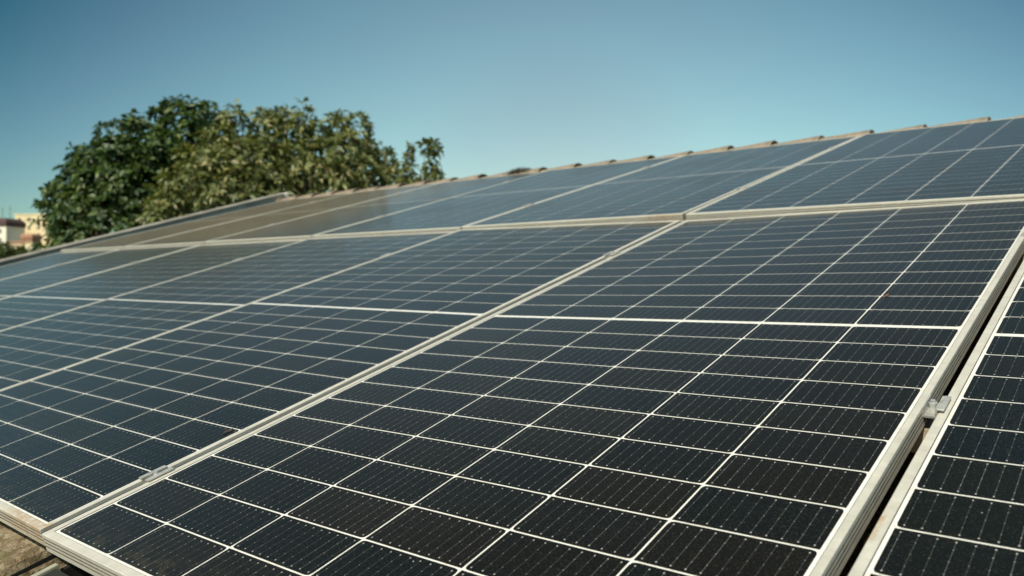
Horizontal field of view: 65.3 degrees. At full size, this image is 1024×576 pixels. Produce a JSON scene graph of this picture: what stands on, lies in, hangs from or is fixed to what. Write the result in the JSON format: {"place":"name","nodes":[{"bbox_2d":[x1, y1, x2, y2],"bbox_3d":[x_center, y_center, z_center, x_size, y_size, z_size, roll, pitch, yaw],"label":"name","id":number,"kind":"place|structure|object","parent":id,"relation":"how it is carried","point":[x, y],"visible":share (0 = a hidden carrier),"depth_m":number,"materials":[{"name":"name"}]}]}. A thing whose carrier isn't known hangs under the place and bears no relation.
{"place":"outdoors","nodes":[
{"label":"outdoors","id":0,"kind":"place"},
{"bbox_2d":[0,0,1023,232],"label":"sky","id":1,"kind":"structure","parent":0,"point":[503,85],"materials":[{"name":"blue"}]},
{"bbox_3d":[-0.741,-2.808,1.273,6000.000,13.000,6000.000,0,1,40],"label":"ground","id":2,"kind":"structure","parent":0,"visible":0},
{"bbox_2d":[0,207,25,247],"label":"white house","id":3,"kind":"structure","parent":2,"relation":"on","point":[12,229],"depth_m":307.00,"materials":[{"name":"white paint"}]},
{"bbox_2d":[0,241,28,258],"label":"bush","id":4,"kind":"object","parent":2,"relation":"on","point":[7,251],"visible":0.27,"depth_m":57.34,"materials":[{"name":"green plant"}]},
{"bbox_2d":[8,241,32,248],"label":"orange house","id":5,"kind":"structure","parent":2,"relation":"on","point":[19,243],"depth_m":246.18,"materials":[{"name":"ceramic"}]},
{"bbox_2d":[20,234,42,241],"bbox_3d":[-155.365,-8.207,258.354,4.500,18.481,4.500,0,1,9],"label":"terracotta shed","id":6,"kind":"structure","parent":2,"relation":"on","point":[31,237],"depth_m":256.36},
{"bbox_2d":[14,213,52,248],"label":"apartment building","id":7,"kind":"structure","parent":2,"relation":"on","point":[35,229],"depth_m":319.06,"materials":[{"name":"beige paint"}]},
{"bbox_2d":[24,242,42,252],"bbox_3d":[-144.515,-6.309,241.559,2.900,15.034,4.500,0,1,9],"label":"yellow house","id":8,"kind":"structure","parent":2,"relation":"on","point":[27,244],"depth_m":239.58,"materials":[{"name":"beige paint"}]},
{"bbox_2d":[26,94,234,251],"bbox_3d":[-5.774,0.215,13.121,4.032,6.929,4.699,0,1,-20],"label":"tree","id":9,"kind":"object","parent":2,"relation":"on","point":[112,192],"visible":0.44,"depth_m":12.54,"materials":[{"name":"green plant"}]},
{"bbox_2d":[135,97,427,225],"bbox_3d":[-3.068,0.403,12.253,4.752,6.607,3.428,0,1,0],"label":"tree","id":10,"kind":"object","parent":2,"relation":"on","point":[235,174],"visible":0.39,"depth_m":11.70,"materials":[{"name":"green plant"}]},
{"bbox_2d":[392,141,421,184],"bbox_3d":[-1.521,0.764,11.757,0.497,5.838,0.405,0,1,40],"label":"sapling","id":11,"kind":"object","parent":2,"relation":"on","point":[406,178],"visible":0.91,"depth_m":11.67,"materials":[{"name":"green plant"}]},
{"bbox_2d":[415,136,445,181],"bbox_3d":[-1.148,0.763,11.452,0.481,5.847,0.381,0,1,8],"label":"sapling","id":12,"kind":"object","parent":2,"relation":"on","point":[433,173],"visible":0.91,"depth_m":11.38,"materials":[{"name":"green plant"}]},
{"bbox_2d":[0,115,1023,575],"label":"house","id":13,"kind":"structure","parent":2,"relation":"on","point":[18,551],"depth_m":4.59,"materials":[{"name":"tile"}]},
{"bbox_2d":[11,554,91,575],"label":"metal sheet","id":14,"kind":"object","parent":13,"relation":"on","point":[54,569],"visible":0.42,"depth_m":1.41,"materials":[{"name":"grey metal"}]},
{"bbox_2d":[61,192,353,251],"bbox_3d":[-2.642,-0.606,7.212,1.145,0.032,2.301,0,16,40],"label":"solar panel","id":15,"kind":"object","parent":13,"relation":"on","point":[122,242],"visible":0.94,"depth_m":7.00,"materials":[{"name":"glass"}]},
{"bbox_2d":[124,182,441,248],"bbox_3d":[-1.752,-0.599,6.471,1.145,0.034,2.301,0,16,40],"label":"solar panel","id":16,"kind":"object","parent":13,"relation":"on","point":[201,236],"visible":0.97,"depth_m":6.26,"materials":[{"name":"glass"}]},
{"bbox_2d":[205,171,544,244],"bbox_3d":[-0.862,-0.592,5.729,1.145,0.034,2.301,1,16,40],"label":"solar panel","id":17,"kind":"object","parent":13,"relation":"on","point":[305,227],"visible":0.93,"depth_m":5.47,"materials":[{"name":"glass"}]},
{"bbox_2d":[312,155,683,237],"bbox_3d":[0.028,-0.586,4.988,1.145,0.034,2.301,1,16,40],"label":"solar panel","id":18,"kind":"object","parent":13,"relation":"on","point":[455,213],"visible":0.94,"depth_m":4.72,"materials":[{"name":"glass"}]},
{"bbox_2d":[498,166,542,174],"bbox_3d":[0.061,-0.971,6.549,0.491,0.057,0.196,0,17,40],"label":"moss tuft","id":19,"kind":"object","parent":13,"relation":"on","point":[515,171],"visible":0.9,"depth_m":6.51,"materials":[{"name":"grey"}]},
{"bbox_2d":[462,135,860,228],"bbox_3d":[0.918,-0.580,4.246,1.145,0.034,2.301,0,16,40],"label":"solar panel","id":20,"kind":"object","parent":13,"relation":"on","point":[679,188],"visible":0.96,"depth_m":3.91,"materials":[{"name":"glass"}]},
{"bbox_2d":[686,117,1023,219],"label":"solar panel","id":21,"kind":"object","parent":13,"relation":"attached to","point":[979,161],"visible":0.99,"depth_m":3.12,"materials":[{"name":"glass"}]},
{"bbox_2d":[910,418,931,452],"bbox_3d":[0.931,0.222,0.930,1.650,0.040,0.042,0,17,40],"label":"mounting rail","id":22,"kind":"object","parent":13,"relation":"attached to","point":[921,437],"depth_m":1.18,"materials":[{"name":"metal"}]},
{"bbox_2d":[1014,252,1023,268],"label":"mounting rail","id":23,"kind":"object","parent":13,"relation":"attached to","point":[1019,263],"depth_m":1.94,"materials":[{"name":"metal"}]},
{"bbox_2d":[0,220,679,545],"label":"solar panel","id":24,"kind":"object","parent":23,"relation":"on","point":[80,438],"visible":0.97,"depth_m":2.14,"materials":[{"name":"glass"}]},
{"bbox_2d":[603,251,619,258],"bbox_3d":[0.331,-0.099,2.633,0.036,0.040,0.050,0,17,40],"label":"panel clamp","id":25,"kind":"object","parent":24,"relation":"attached to","point":[609,254],"visible":0.7,"depth_m":2.62,"materials":[{"name":"metal"}]},
{"bbox_2d":[848,260,1023,575],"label":"solar panel","id":26,"kind":"object","parent":23,"relation":"on","point":[955,506],"visible":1,"depth_m":0.96,"materials":[{"name":"glass"}]},
{"bbox_3d":[-2.612,0.371,3.122,6.800,0.040,0.042,0,17,40],"label":"rail","id":27,"kind":"object","parent":13,"relation":"attached to","visible":0},
{"bbox_2d":[0,249,118,279],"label":"solar panel","id":28,"kind":"object","parent":27,"relation":"on","point":[26,266],"visible":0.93,"depth_m":6.02,"materials":[{"name":"glass"}]},
{"bbox_2d":[0,244,200,298],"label":"solar panel","id":29,"kind":"object","parent":27,"relation":"on","point":[38,279],"visible":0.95,"depth_m":5.14,"materials":[{"name":"glass"}]},
{"bbox_2d":[0,239,305,330],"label":"solar panel","id":30,"kind":"object","parent":27,"relation":"on","point":[26,307],"visible":0.89,"depth_m":4.23,"materials":[{"name":"glass"}]},
{"bbox_2d":[139,465,173,483],"bbox_3d":[-0.646,0.354,1.464,0.036,0.040,0.050,0,17,40],"label":"panel clamp","id":31,"kind":"object","parent":27,"relation":"on","point":[154,474],"visible":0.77,"depth_m":1.46,"materials":[{"name":"metal"}]},
{"bbox_2d":[0,231,453,389],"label":"solar panel","id":32,"kind":"object","parent":27,"relation":"on","point":[38,347],"visible":0.91,"depth_m":3.25,"materials":[{"name":"glass"}]},
{"bbox_2d":[42,199,1023,575],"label":"solar panel","id":33,"kind":"object","parent":27,"relation":"on","point":[730,397],"visible":1,"depth_m":1.32,"materials":[{"name":"glass"}]},
{"bbox_2d":[922,395,951,422],"bbox_3d":[0.618,0.183,1.170,0.038,0.040,0.050,0,17,40],"label":"panel clamp","id":34,"kind":"object","parent":33,"relation":"attached to","point":[931,408],"visible":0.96,"depth_m":1.16,"materials":[{"name":"metal"}]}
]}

